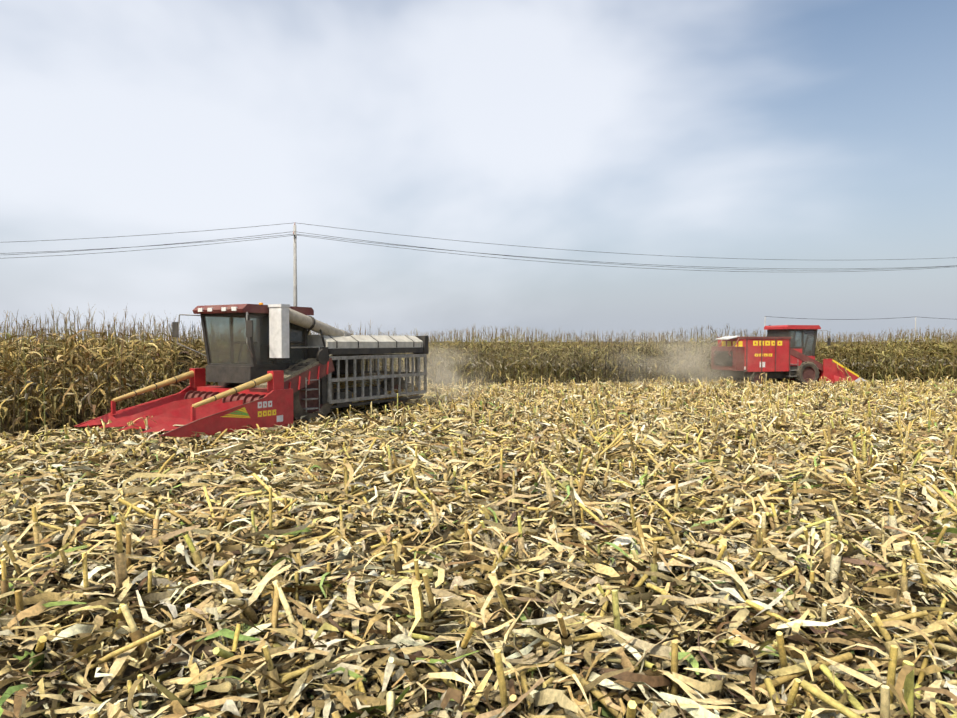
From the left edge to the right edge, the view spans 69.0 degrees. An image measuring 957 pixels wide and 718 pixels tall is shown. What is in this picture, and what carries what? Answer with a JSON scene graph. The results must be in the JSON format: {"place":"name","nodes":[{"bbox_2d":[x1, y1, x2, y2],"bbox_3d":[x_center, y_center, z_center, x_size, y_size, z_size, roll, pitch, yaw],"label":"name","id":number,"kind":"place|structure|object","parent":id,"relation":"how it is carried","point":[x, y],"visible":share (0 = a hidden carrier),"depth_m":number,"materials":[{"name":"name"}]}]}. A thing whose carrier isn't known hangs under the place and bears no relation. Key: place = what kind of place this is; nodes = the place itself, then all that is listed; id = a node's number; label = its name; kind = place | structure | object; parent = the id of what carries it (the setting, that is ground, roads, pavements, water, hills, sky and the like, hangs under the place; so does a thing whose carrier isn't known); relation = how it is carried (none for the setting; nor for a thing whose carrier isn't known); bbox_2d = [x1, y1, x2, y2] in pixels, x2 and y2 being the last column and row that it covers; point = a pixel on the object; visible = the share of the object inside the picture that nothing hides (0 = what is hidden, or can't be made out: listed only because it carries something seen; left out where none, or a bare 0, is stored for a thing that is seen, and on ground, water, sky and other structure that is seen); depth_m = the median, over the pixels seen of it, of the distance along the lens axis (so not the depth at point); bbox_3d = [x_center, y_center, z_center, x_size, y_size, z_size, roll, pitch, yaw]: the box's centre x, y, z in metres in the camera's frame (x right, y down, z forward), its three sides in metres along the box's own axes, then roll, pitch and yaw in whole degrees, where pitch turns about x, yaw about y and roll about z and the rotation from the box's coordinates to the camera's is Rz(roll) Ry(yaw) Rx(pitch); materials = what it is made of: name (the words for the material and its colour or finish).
{"place":"outdoors","nodes":[
{"label":"outdoors","id":0,"kind":"place"},
{"bbox_2d":[0,342,956,717],"bbox_3d":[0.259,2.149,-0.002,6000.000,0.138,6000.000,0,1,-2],"label":"field ground","id":1,"kind":"structure","parent":0,"point":[132,670],"depth_m":6.54,"materials":[{"name":"soil"}]},
{"bbox_2d":[0,303,396,438],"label":"standing corn","id":2,"kind":"object","parent":1,"relation":"on","point":[57,384],"visible":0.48,"depth_m":17.33,"materials":[{"name":"beige plant"}]},
{"bbox_2d":[75,303,428,440],"bbox_3d":[-5.089,0.112,18.422,3.082,3.184,9.455,1,2,31],"label":"harvester","id":3,"kind":"object","parent":1,"relation":"on","point":[269,365],"visible":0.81,"depth_m":16.97,"materials":[{"name":"red paint"}]},
{"bbox_2d":[293,223,296,306],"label":"utility pole","id":4,"kind":"object","parent":1,"relation":"on","point":[294,268],"visible":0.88,"depth_m":47.12,"materials":[{"name":"concrete"}]},
{"bbox_2d":[0,223,956,271],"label":"power lines","id":5,"kind":"object","parent":4,"relation":"hanging from","point":[906,268],"visible":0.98,"depth_m":49.45,"materials":[{"name":"grey metal"}]},
{"bbox_2d":[0,372,956,717],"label":"corn stubble residue","id":6,"kind":"object","parent":1,"relation":"on","point":[726,604],"visible":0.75,"depth_m":6.18,"materials":[{"name":"plant"}]},
{"bbox_2d":[1,318,956,387],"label":"standing maize","id":7,"kind":"object","parent":1,"relation":"on","point":[891,358],"visible":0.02,"depth_m":34.72,"materials":[{"name":"beige plant"}]},
{"bbox_2d":[711,325,865,386],"bbox_3d":[14.928,-0.171,33.690,7.468,2.976,2.600,0,2,-16],"label":"harvester","id":8,"kind":"object","parent":1,"relation":"on","point":[797,366],"depth_m":32.64,"materials":[{"name":"red paint"}]},
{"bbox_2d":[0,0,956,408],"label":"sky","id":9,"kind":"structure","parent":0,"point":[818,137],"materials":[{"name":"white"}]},
{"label":"utility pole","id":10,"kind":"object","parent":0,"visible":0},
{"bbox_2d":[765,316,944,319],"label":"power lines","id":11,"kind":"object","parent":10,"relation":"attached to","point":[853,319],"visible":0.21,"depth_m":169.89,"materials":[{"name":"grey metal"}]}
]}

